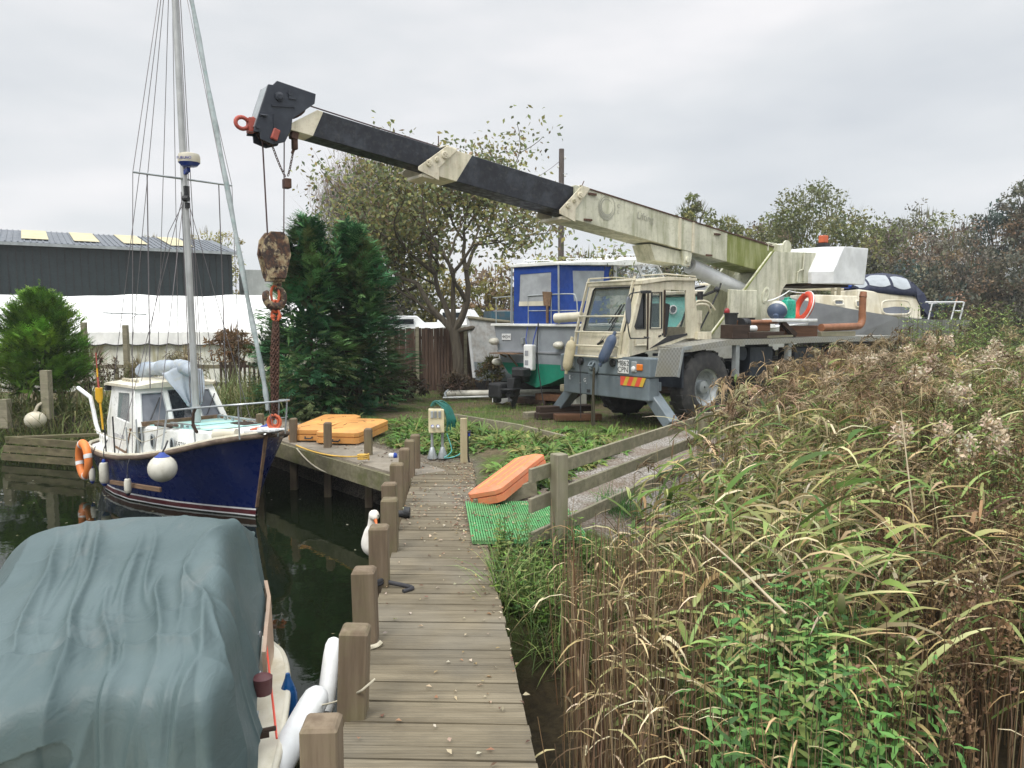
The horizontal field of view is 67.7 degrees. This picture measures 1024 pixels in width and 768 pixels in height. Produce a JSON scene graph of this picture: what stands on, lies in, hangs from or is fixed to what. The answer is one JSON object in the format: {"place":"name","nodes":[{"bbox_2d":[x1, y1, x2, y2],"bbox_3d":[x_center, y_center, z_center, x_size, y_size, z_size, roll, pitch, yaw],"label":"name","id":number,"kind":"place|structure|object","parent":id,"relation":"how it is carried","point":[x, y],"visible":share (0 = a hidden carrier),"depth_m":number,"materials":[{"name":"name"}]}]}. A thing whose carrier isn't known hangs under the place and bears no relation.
{"place":"outdoors","nodes":[
{"label":"outdoors","id":0,"kind":"place"},
{"bbox_2d":[0,448,379,767],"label":"water","id":1,"kind":"structure","parent":0,"point":[312,554],"depth_m":10.24,"materials":[{"name":"black liquid"}]},
{"bbox_2d":[1,433,98,465],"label":"timber staging","id":2,"kind":"object","parent":1,"relation":"on","point":[38,440],"visible":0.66,"depth_m":14.59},
{"bbox_2d":[88,0,289,516],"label":"motor sailer","id":3,"kind":"object","parent":1,"relation":"on","point":[178,406],"visible":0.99,"depth_m":11.40,"materials":[{"name":"blue paint"}]},
{"bbox_2d":[75,439,92,479],"bbox_3d":[-6.944,1.227,12.386,0.128,0.665,0.636,-5,23,-44],"label":"lifebuoy","id":4,"kind":"object","parent":3,"relation":"hanging from","point":[84,465],"visible":0.95,"depth_m":12.27,"materials":[{"name":"orange plastic"}]},
{"bbox_2d":[147,440,177,481],"bbox_3d":[-4.720,1.050,10.308,0.376,0.552,0.372,0,5,0],"label":"ball fender","id":5,"kind":"object","parent":3,"relation":"hanging from","point":[162,466],"visible":1,"depth_m":10.20,"materials":[{"name":"white plastic"}]},
{"bbox_2d":[257,580,290,767],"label":"covered boat","id":6,"kind":"object","parent":1,"relation":"on","point":[270,751],"visible":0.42,"depth_m":4.38,"materials":[{"name":"white paint"}]},
{"bbox_2d":[0,515,265,767],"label":"tarpaulin","id":7,"kind":"object","parent":6,"relation":"on","point":[131,642],"visible":1,"depth_m":3.52,"materials":[{"name":"fabric"}]},
{"bbox_2d":[253,672,272,697],"bbox_3d":[-1.359,1.631,4.161,0.110,0.110,0.110,0,5,0],"label":"port lamp","id":8,"kind":"object","parent":6,"relation":"on","point":[262,681],"visible":0.97,"depth_m":4.12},
{"bbox_2d":[278,685,328,767],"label":"pole fender","id":9,"kind":"object","parent":6,"relation":"attached to","point":[312,699],"visible":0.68,"depth_m":4.05,"materials":[{"name":"white plastic"}]},
{"bbox_2d":[319,637,338,712],"bbox_3d":[-1.144,1.828,4.781,0.110,0.366,0.411,0,5,-3],"label":"pole fender","id":10,"kind":"object","parent":6,"relation":"attached to","point":[329,676],"visible":0.63,"depth_m":4.76,"materials":[{"name":"white plastic"}]},
{"bbox_2d":[289,418,298,489],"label":"mooring post","id":11,"kind":"object","parent":1,"relation":"in","point":[293,425],"visible":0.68,"depth_m":12.45,"materials":[{"name":"brown wood"}]},
{"bbox_2d":[299,712,343,767],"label":"mooring post","id":12,"kind":"object","parent":1,"relation":"in","point":[320,740],"visible":1,"depth_m":2.89,"materials":[{"name":"brown wood"}]},
{"bbox_2d":[323,422,332,496],"bbox_3d":[-2.893,1.544,12.018,0.110,1.900,0.110,1,5,0],"label":"mooring post","id":13,"kind":"object","parent":1,"relation":"in","point":[327,434],"visible":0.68,"depth_m":11.95,"materials":[{"name":"brown wood"}]},
{"bbox_2d":[337,622,370,726],"bbox_3d":[-0.833,2.196,3.934,0.142,1.960,0.142,2,5,-3],"label":"mooring post","id":14,"kind":"object","parent":1,"relation":"in","point":[354,647],"visible":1,"depth_m":3.80,"materials":[{"name":"brown wood"}]},
{"bbox_2d":[351,565,378,643],"bbox_3d":[-0.901,2.120,4.832,0.142,1.960,0.142,-1,5,-3],"label":"mooring post","id":15,"kind":"object","parent":1,"relation":"in","point":[364,590],"visible":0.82,"depth_m":4.70,"materials":[{"name":"brown wood"}]},
{"bbox_2d":[364,428,372,507],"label":"mooring post","id":16,"kind":"object","parent":1,"relation":"in","point":[368,441],"visible":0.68,"depth_m":11.26,"materials":[{"name":"brown wood"}]},
{"bbox_2d":[368,523,389,596],"bbox_3d":[-1.000,2.037,5.825,0.142,1.960,0.142,0,5,-3],"label":"mooring post","id":17,"kind":"object","parent":1,"relation":"in","point":[379,544],"visible":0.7,"depth_m":5.68,"materials":[{"name":"brown wood"}]},
{"bbox_2d":[380,497,398,557],"bbox_3d":[-1.069,1.964,6.692,0.142,1.960,0.142,0,5,-3],"label":"mooring post","id":18,"kind":"object","parent":1,"relation":"in","point":[389,511],"visible":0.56,"depth_m":6.56,"materials":[{"name":"brown wood"}]},
{"bbox_2d":[390,462,403,524],"bbox_3d":[-1.240,1.827,8.301,0.142,1.960,0.142,0,5,-3],"label":"mooring post","id":19,"kind":"object","parent":1,"relation":"in","point":[397,472],"visible":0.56,"depth_m":8.17,"materials":[{"name":"brown wood"}]},
{"bbox_2d":[399,447,409,505],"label":"mooring post","id":20,"kind":"object","parent":1,"relation":"in","point":[404,455],"visible":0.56,"depth_m":9.14,"materials":[{"name":"brown wood"}]},
{"bbox_2d":[0,340,1023,767],"bbox_3d":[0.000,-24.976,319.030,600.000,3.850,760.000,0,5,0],"label":"ground","id":21,"kind":"structure","parent":0,"point":[542,706],"depth_m":8.48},
{"bbox_2d":[0,399,12,428],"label":"timber post","id":22,"kind":"object","parent":21,"relation":"on","point":[5,413],"visible":1,"depth_m":15.94,"materials":[{"name":"grey wood"}]},
{"bbox_2d":[39,370,53,418],"bbox_3d":[-9.850,0.227,16.177,0.170,1.034,0.170,0,5,0],"label":"timber post","id":23,"kind":"object","parent":21,"relation":"on","point":[46,387],"visible":0.82,"depth_m":16.11,"materials":[{"name":"grey wood"}]},
{"bbox_2d":[0,279,107,402],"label":"conifer","id":24,"kind":"object","parent":21,"relation":"on","point":[30,333],"visible":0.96,"depth_m":16.61,"materials":[{"name":"green plant"}]},
{"bbox_2d":[64,343,125,403],"bbox_3d":[-10.195,-0.065,18.554,1.469,1.969,1.424,0,5,0],"label":"shrub","id":25,"kind":"object","parent":21,"relation":"on","point":[101,359],"visible":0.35,"depth_m":18.54,"materials":[{"name":"brown plant"}]},
{"bbox_2d":[0,229,236,296],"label":"clad shed","id":26,"kind":"structure","parent":21,"relation":"on","point":[78,264],"depth_m":42.34,"materials":[{"name":"metal"}]},
{"bbox_2d":[103,312,146,375],"bbox_3d":[-9.843,-0.790,19.503,1.101,2.075,0.120,0,5,0],"label":"timber post","id":27,"kind":"object","parent":21,"relation":"on","point":[126,343],"visible":0.75,"depth_m":19.43,"materials":[{"name":"grey wood"}]},
{"bbox_2d":[0,360,319,457],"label":"bank reeds","id":28,"kind":"object","parent":21,"relation":"on","point":[63,407],"visible":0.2,"depth_m":16.47,"materials":[{"name":"green plant"}]},
{"bbox_2d":[0,294,367,391],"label":"marquee","id":29,"kind":"object","parent":21,"relation":"on","point":[103,328],"visible":0.3,"depth_m":26.20,"materials":[{"name":"white fabric"}]},
{"bbox_2d":[203,321,254,383],"bbox_3d":[-6.926,-0.413,18.930,1.524,2.501,1.547,0,5,0],"label":"shrub","id":30,"kind":"object","parent":21,"relation":"on","point":[233,338],"visible":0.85,"depth_m":18.75,"materials":[{"name":"brown plant"}]},
{"bbox_2d":[239,270,293,295],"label":"grey shed","id":31,"kind":"structure","parent":21,"relation":"on","point":[257,284],"depth_m":46.48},
{"bbox_2d":[244,317,305,395],"bbox_3d":[-5.127,-0.384,17.013,1.897,2.801,1.601,0,5,0],"label":"conifer","id":32,"kind":"object","parent":21,"relation":"on","point":[266,362],"visible":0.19,"depth_m":16.92,"materials":[{"name":"green plant"}]},
{"bbox_2d":[241,205,381,420],"bbox_3d":[-4.199,-1.283,15.777,2.778,4.800,2.751,3,6,31],"label":"conifer","id":33,"kind":"object","parent":21,"relation":"on","point":[314,259],"visible":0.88,"depth_m":15.53,"materials":[{"name":"green plant"}]},
{"bbox_2d":[229,416,445,490],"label":"quay walkway","id":34,"kind":"structure","parent":21,"relation":"on","point":[373,472],"depth_m":11.21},
{"bbox_2d":[288,414,360,440],"bbox_3d":[-3.250,0.742,13.410,0.720,0.203,2.022,0,5,4],"label":"pontoon","id":35,"kind":"object","parent":34,"relation":"on","point":[307,430],"visible":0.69,"depth_m":12.92,"materials":[{"name":"orange plastic"}]},
{"bbox_2d":[316,418,387,443],"bbox_3d":[-2.680,0.780,12.962,0.720,0.203,1.722,1,5,9],"label":"pontoon","id":36,"kind":"object","parent":34,"relation":"on","point":[350,431],"visible":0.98,"depth_m":12.44,"materials":[{"name":"orange plastic"}]},
{"bbox_2d":[276,128,431,289],"bbox_3d":[-5.623,-5.125,29.605,6.941,9.571,5.780,4,7,43],"label":"bare tree","id":37,"kind":"object","parent":21,"relation":"on","point":[334,197],"visible":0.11,"depth_m":29.20,"materials":[{"name":"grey plant"}]},
{"bbox_2d":[314,202,396,401],"bbox_3d":[-3.695,-1.587,17.562,1.957,5.105,2.290,2,5,17],"label":"conifer","id":38,"kind":"object","parent":21,"relation":"on","point":[337,227],"visible":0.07,"depth_m":17.31,"materials":[{"name":"green plant"}]},
{"bbox_2d":[290,216,426,416],"bbox_3d":[-3.295,-1.278,16.572,2.867,4.656,2.925,0,5,0],"label":"conifer","id":39,"kind":"object","parent":21,"relation":"on","point":[360,253],"visible":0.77,"depth_m":16.23,"materials":[{"name":"green plant"}]},
{"bbox_2d":[379,358,430,402],"bbox_3d":[-2.747,0.006,19.049,1.364,1.424,1.409,-3,6,-31],"label":"shrub","id":40,"kind":"object","parent":21,"relation":"on","point":[416,386],"visible":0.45,"depth_m":18.99,"materials":[{"name":"green plant"}]},
{"bbox_2d":[280,424,547,765],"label":"fallen leaves","id":41,"kind":"object","parent":21,"relation":"on","point":[449,738],"visible":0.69,"depth_m":7.37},
{"bbox_2d":[363,316,466,375],"bbox_3d":[-3.333,-1.205,25.429,4.140,2.120,2.000,-1,5,-9],"label":"stored boat","id":42,"kind":"object","parent":21,"relation":"on","point":[418,322],"visible":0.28,"depth_m":24.68,"materials":[{"name":"white paint"}]},
{"bbox_2d":[387,327,475,393],"bbox_3d":[-2.138,-0.671,21.004,2.623,1.800,0.196,-2,5,-19],"label":"board fence","id":43,"kind":"object","parent":21,"relation":"on","point":[436,353],"visible":0.36,"depth_m":20.99,"materials":[{"name":"brown wood"}]},
{"bbox_2d":[394,259,471,321],"bbox_3d":[-3.630,-3.160,33.937,3.714,5.197,3.543,4,6,37],"label":"bush","id":44,"kind":"object","parent":21,"relation":"on","point":[425,313],"visible":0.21,"depth_m":33.25,"materials":[{"name":"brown plant"}]},
{"bbox_2d":[427,408,447,458],"bbox_3d":[-1.079,0.707,11.056,0.300,0.770,0.275,-1,5,-9],"label":"power pedestal","id":45,"kind":"object","parent":21,"relation":"on","point":[435,420],"visible":1,"depth_m":11.00,"materials":[{"name":"beige plastic"}]},
{"bbox_2d":[343,462,537,767],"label":"jetty","id":46,"kind":"object","parent":21,"relation":"on","point":[409,656],"visible":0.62,"depth_m":4.49,"materials":[{"name":"grey wood"}]},
{"bbox_2d":[473,482,536,503],"bbox_3d":[-0.065,1.244,8.435,0.855,0.259,0.040,-4,6,-37],"label":"edging board","id":47,"kind":"object","parent":46,"relation":"on","point":[525,490],"visible":0.43,"depth_m":8.55,"materials":[{"name":"wood"}]},
{"bbox_2d":[468,454,545,504],"bbox_3d":[-0.033,1.071,8.755,0.420,0.168,1.354,-13,6,26],"label":"pontoon","id":48,"kind":"object","parent":46,"relation":"on","point":[505,482],"visible":0.96,"depth_m":8.42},
{"bbox_2d":[434,363,478,399],"bbox_3d":[-1.443,0.073,19.695,1.309,1.300,1.338,0,5,0],"label":"shrub","id":49,"kind":"object","parent":21,"relation":"on","point":[457,379],"visible":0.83,"depth_m":19.54,"materials":[{"name":"brown plant"}]},
{"bbox_2d":[460,418,470,462],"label":"marker post","id":50,"kind":"object","parent":21,"relation":"on","point":[464,443],"visible":0.84,"depth_m":10.70,"materials":[{"name":"brown wood"}]},
{"bbox_2d":[291,104,655,387],"bbox_3d":[-1.222,-3.466,20.084,9.923,7.776,5.148,0,5,0],"label":"apple tree","id":51,"kind":"object","parent":21,"relation":"on","point":[418,211],"visible":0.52,"depth_m":19.78,"materials":[{"name":"green plant"}]},
{"bbox_2d":[446,256,513,316],"bbox_3d":[-0.838,-2.986,32.629,3.988,5.070,3.730,0,5,0],"label":"bush","id":52,"kind":"object","parent":21,"relation":"on","point":[490,292],"visible":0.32,"depth_m":32.25,"materials":[{"name":"green plant"}]},
{"bbox_2d":[332,410,634,494],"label":"bank weeds","id":53,"kind":"object","parent":21,"relation":"on","point":[483,437],"visible":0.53,"depth_m":11.98,"materials":[{"name":"green plant"}]},
{"bbox_2d":[474,353,505,398],"bbox_3d":[-0.526,-0.186,19.670,1.001,1.335,0.944,0,5,0],"label":"shrub","id":54,"kind":"object","parent":21,"relation":"on","point":[487,364],"visible":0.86,"depth_m":19.53,"materials":[{"name":"green plant"}]},
{"bbox_2d":[443,389,561,398],"bbox_3d":[0.024,0.247,19.367,3.516,0.226,0.415,0,5,-2],"label":"lying mast","id":55,"kind":"object","parent":21,"relation":"on","point":[461,394],"visible":0.55,"depth_m":19.35,"materials":[{"name":"metal"}]},
{"bbox_2d":[454,414,565,438],"bbox_3d":[-0.194,0.768,13.836,0.126,0.180,3.694,-3,6,-35],"label":"kerb board","id":56,"kind":"object","parent":21,"relation":"on","point":[499,424],"visible":0.42,"depth_m":13.76,"materials":[{"name":"grey wood"}]},
{"bbox_2d":[465,501,589,543],"bbox_3d":[0.100,1.348,7.560,1.062,0.034,1.480,1,5,-6],"label":"green mat","id":57,"kind":"object","parent":21,"relation":"on","point":[520,510],"visible":0.53,"depth_m":7.53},
{"bbox_2d":[466,309,602,389],"bbox_3d":[1.319,-0.979,21.201,5.404,2.320,2.110,-2,5,-20],"label":"old hull","id":58,"kind":"object","parent":21,"relation":"on","point":[481,334],"visible":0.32,"depth_m":20.15,"materials":[{"name":"paint"}]},
{"bbox_2d":[486,510,622,660],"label":"gap weeds","id":59,"kind":"object","parent":21,"relation":"on","point":[501,542],"visible":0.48,"depth_m":6.24,"materials":[{"name":"green plant"}]},
{"bbox_2d":[535,411,583,419],"bbox_3d":[0.966,0.637,15.621,1.000,0.130,0.220,-1,5,-17],"label":"timber sleeper","id":60,"kind":"object","parent":21,"relation":"on","point":[544,416],"visible":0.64,"depth_m":15.44,"materials":[{"name":"brown wood"}]},
{"bbox_2d":[536,404,590,412],"bbox_3d":[1.066,0.505,15.761,1.150,0.130,0.250,-2,5,-20],"label":"timber sleeper","id":61,"kind":"object","parent":60,"relation":"on","point":[554,408],"visible":0.84,"depth_m":15.64,"materials":[{"name":"brown wood"}]},
{"bbox_2d":[233,81,893,426],"bbox_3d":[2.401,-1.833,14.761,15.222,5.161,3.412,-4,6,-37],"label":"mobile crane","id":62,"kind":"object","parent":21,"relation":"on","point":[750,278],"visible":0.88,"depth_m":14.24,"materials":[{"name":"beige metal"}]},
{"bbox_2d":[270,285,281,419],"bbox_3d":[-3.265,-0.445,10.485,0.162,1.845,0.380,0,5,0],"label":"chain sling","id":63,"kind":"object","parent":62,"relation":"hanging from","point":[274,365],"visible":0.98,"depth_m":10.46,"materials":[{"name":"metal"}]},
{"bbox_2d":[598,331,616,366],"bbox_3d":[1.746,-0.637,13.968,0.337,0.658,0.200,0,5,0],"label":"fender","id":64,"kind":"object","parent":62,"relation":"hanging from","point":[607,349],"visible":1,"depth_m":13.89,"materials":[{"name":"blue plastic"}]},
{"bbox_2d":[720,325,749,338],"bbox_3d":[4.410,-1.034,15.086,0.550,0.270,0.300,-4,6,-37],"label":"wooden crate","id":65,"kind":"object","parent":62,"relation":"on","point":[734,331],"visible":0.98,"depth_m":14.94,"materials":[{"name":"brown wood"}]},
{"bbox_2d":[748,331,783,337],"bbox_3d":[5.050,-1.005,15.571,1.200,0.120,0.350,-4,6,-37],"label":"timber block","id":66,"kind":"object","parent":62,"relation":"on","point":[764,334],"depth_m":15.37,"materials":[{"name":"brown wood"}]},
{"bbox_2d":[737,320,769,330],"bbox_3d":[4.870,-1.183,15.546,0.950,0.220,0.250,-4,6,-37],"label":"timber block","id":67,"kind":"object","parent":66,"relation":"on","point":[763,327],"depth_m":15.57,"materials":[{"name":"brown wood"}]},
{"bbox_2d":[762,319,817,321],"bbox_3d":[5.890,-1.347,16.174,1.450,0.070,0.400,-4,6,-37],"label":"white plank","id":68,"kind":"object","parent":67,"relation":"on","point":[794,320],"visible":0.88,"depth_m":15.90,"materials":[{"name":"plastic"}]},
{"bbox_2d":[794,291,814,318],"bbox_3d":[6.300,-1.675,16.491,0.130,0.717,0.717,17,2,-10],"label":"lifebuoy","id":69,"kind":"object","parent":68,"relation":"on","point":[809,295],"visible":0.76,"depth_m":16.32,"materials":[{"name":"orange plastic"}]},
{"bbox_2d":[818,331,855,336],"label":"grey beam","id":70,"kind":"structure","parent":62,"relation":"on","point":[835,333],"depth_m":17.05,"materials":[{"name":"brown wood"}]},
{"bbox_2d":[818,291,866,330],"bbox_3d":[7.514,-1.657,17.308,1.788,0.914,0.176,-4,6,-37],"label":"exhaust pipe","id":71,"kind":"object","parent":70,"relation":"on","point":[859,324],"visible":1,"depth_m":17.56,"materials":[{"name":"orange metal"}]},
{"bbox_2d":[283,388,843,541],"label":"grass","id":72,"kind":"structure","parent":21,"relation":"on","point":[552,437],"depth_m":15.05,"materials":[{"name":"green plant"}]},
{"bbox_2d":[553,413,601,420],"bbox_3d":[1.316,0.662,15.322,0.950,0.130,0.240,-1,5,-7],"label":"timber sleeper","id":73,"kind":"object","parent":21,"relation":"on","point":[572,416],"visible":0.92,"depth_m":15.21,"materials":[{"name":"brown wood"}]},
{"bbox_2d":[450,478,713,694],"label":"tall grass","id":74,"kind":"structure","parent":21,"relation":"on","point":[548,624],"depth_m":5.72,"materials":[{"name":"green plant"}]},
{"bbox_2d":[528,391,780,557],"bbox_3d":[2.283,0.985,9.783,0.355,1.230,9.626,3,6,34],"label":"rail fence","id":75,"kind":"object","parent":21,"relation":"on","point":[557,467],"visible":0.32,"depth_m":7.56,"materials":[{"name":"grey wood"}]},
{"bbox_2d":[675,192,718,283],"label":"tree","id":76,"kind":"object","parent":21,"relation":"on","point":[693,210],"visible":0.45,"depth_m":41.97,"materials":[{"name":"green plant"}]},
{"bbox_2d":[659,386,736,392],"bbox_3d":[4.967,-0.270,21.004,3.600,0.900,0.800,-2,5,-20],"label":"support cradle","id":77,"kind":"object","parent":21,"relation":"on","point":[664,389],"depth_m":20.29,"materials":[{"name":"brown wood"}]},
{"bbox_2d":[603,290,807,357],"bbox_3d":[5.531,-1.612,21.097,6.400,1.860,2.400,-2,5,-20],"label":"turquoise cruiser","id":78,"kind":"object","parent":77,"relation":"on","point":[676,302],"visible":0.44,"depth_m":19.58,"materials":[{"name":"teal paint"}]},
{"bbox_2d":[704,213,752,270],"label":"tree","id":79,"kind":"object","parent":21,"relation":"on","point":[737,229],"visible":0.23,"depth_m":44.29,"materials":[{"name":"green plant"}]},
{"bbox_2d":[534,491,1023,767],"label":"reed stubble","id":80,"kind":"object","parent":21,"relation":"on","point":[625,757],"visible":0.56,"depth_m":4.39,"materials":[{"name":"plant"}]},
{"bbox_2d":[561,345,1023,767],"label":"reed bed","id":81,"kind":"object","parent":21,"relation":"on","point":[813,478],"visible":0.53,"depth_m":5.71,"materials":[{"name":"plant"}]},
{"bbox_2d":[770,217,868,346],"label":"bush","id":82,"kind":"object","parent":21,"relation":"on","point":[815,238],"visible":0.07,"depth_m":43.94,"materials":[{"name":"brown plant"}]},
{"bbox_2d":[673,546,979,767],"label":"nettles","id":83,"kind":"object","parent":21,"relation":"on","point":[799,680],"visible":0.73,"depth_m":3.87,"materials":[{"name":"green plant"}]},
{"bbox_2d":[741,177,913,348],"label":"tree","id":84,"kind":"object","parent":21,"relation":"on","point":[793,215],"visible":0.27,"depth_m":45.02,"materials":[{"name":"green plant"}]},
{"bbox_2d":[635,324,1023,568],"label":"reed plumes","id":85,"kind":"object","parent":21,"relation":"on","point":[884,381],"visible":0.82,"depth_m":8.96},
{"bbox_2d":[848,342,875,379],"bbox_3d":[10.600,-0.708,23.223,0.120,1.513,1.899,0,5,0],"label":"boat stand","id":86,"kind":"object","parent":21,"relation":"on","point":[871,343],"depth_m":23.14,"materials":[{"name":"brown wood"}]},
{"bbox_2d":[694,273,970,341],"bbox_3d":[9.235,-2.330,23.086,7.870,2.035,2.400,0,5,0],"label":"grey yacht","id":87,"kind":"object","parent":86,"relation":"on","point":[888,295],"visible":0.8,"depth_m":22.14,"materials":[{"name":"plastic"}]},
{"bbox_2d":[823,225,913,349],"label":"bush","id":88,"kind":"object","parent":21,"relation":"on","point":[890,251],"visible":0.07,"depth_m":44.66,"materials":[{"name":"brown plant"}]},
{"bbox_2d":[861,227,966,346],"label":"bush","id":89,"kind":"object","parent":21,"relation":"on","point":[907,253],"visible":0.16,"depth_m":44.61,"materials":[{"name":"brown plant"}]},
{"bbox_2d":[805,379,1023,767],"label":"dead docks","id":90,"kind":"object","parent":21,"relation":"on","point":[976,597],"visible":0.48,"depth_m":5.12,"materials":[{"name":"plant"}]},
{"bbox_2d":[819,333,1023,571],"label":"seed heads","id":91,"kind":"object","parent":21,"relation":"on","point":[956,393],"visible":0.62,"depth_m":9.07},
{"bbox_2d":[880,197,978,346],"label":"tree","id":92,"kind":"object","parent":21,"relation":"on","point":[920,223],"visible":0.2,"depth_m":48.71,"materials":[{"name":"green plant"}]},
{"bbox_2d":[884,256,982,352],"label":"bush","id":93,"kind":"object","parent":21,"relation":"on","point":[933,281],"visible":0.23,"depth_m":42.18,"materials":[{"name":"green plant"}]},
{"bbox_2d":[895,225,1004,351],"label":"bush","id":94,"kind":"object","parent":21,"relation":"on","point":[936,249],"visible":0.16,"depth_m":45.07,"materials":[{"name":"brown plant"}]},
{"bbox_2d":[894,300,1023,674],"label":"tall weeds","id":95,"kind":"object","parent":21,"relation":"on","point":[978,338],"visible":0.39,"depth_m":9.69,"materials":[{"name":"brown plant"}]},
{"bbox_2d":[924,213,1001,313],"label":"tree","id":96,"kind":"object","parent":21,"relation":"on","point":[964,227],"visible":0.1,"depth_m":50.93,"materials":[{"name":"green plant"}]},
{"bbox_2d":[923,246,1023,353],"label":"bush","id":97,"kind":"object","parent":21,"relation":"on","point":[982,291],"visible":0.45,"depth_m":41.85,"materials":[{"name":"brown plant"}]},
{"bbox_2d":[946,209,1023,350],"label":"bush","id":98,"kind":"object","parent":21,"relation":"on","point":[1005,241],"visible":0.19,"depth_m":45.12,"materials":[{"name":"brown plant"}]},
{"bbox_2d":[967,197,1019,340],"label":"tree","id":99,"kind":"object","parent":21,"relation":"on","point":[997,218],"visible":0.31,"depth_m":46.10,"materials":[{"name":"green plant"}]},
{"bbox_2d":[969,246,1023,350],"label":"bush","id":100,"kind":"object","parent":21,"relation":"on","point":[1017,290],"visible":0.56,"depth_m":41.55,"materials":[{"name":"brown plant"}]},
{"bbox_2d":[991,213,1023,332],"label":"bush","id":101,"kind":"object","parent":21,"relation":"on","point":[1022,231],"visible":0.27,"depth_m":43.73,"materials":[{"name":"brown plant"}]},
{"bbox_2d":[993,179,1023,344],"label":"tree","id":102,"kind":"object","parent":21,"relation":"on","point":[1016,191],"visible":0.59,"depth_m":44.40,"materials":[{"name":"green plant"}]},
{"bbox_3d":[1.506,0.180,19.246,0.450,0.400,0.250,-1,5,-17],"label":"block","id":103,"kind":"object","parent":21,"relation":"on","visible":0},
{"bbox_2d":[489,254,671,387],"bbox_3d":[2.684,-1.775,20.250,2.730,3.347,7.400,4,6,40],"label":"canopy cruiser","id":104,"kind":"object","parent":103,"relation":"on","point":[544,292],"visible":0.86,"depth_m":17.81,"materials":[{"name":"grey paint"}]},
{"bbox_2d":[488,367,530,406],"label":"outboard drive","id":105,"kind":"structure","parent":104,"relation":"attached to","point":[510,388],"depth_m":17.68,"materials":[{"name":"black metal"}]},
{"bbox_2d":[524,323,537,370],"bbox_3d":[0.431,-0.869,17.741,0.322,1.104,0.210,4,6,40],"label":"fender","id":106,"kind":"object","parent":104,"relation":"hanging from","point":[530,356],"visible":0.93,"depth_m":17.68,"materials":[{"name":"plastic"}]},
{"bbox_2d":[0,0,1023,317],"label":"sky","id":107,"kind":"structure","parent":0,"point":[734,104],"materials":[{"name":"grey"}]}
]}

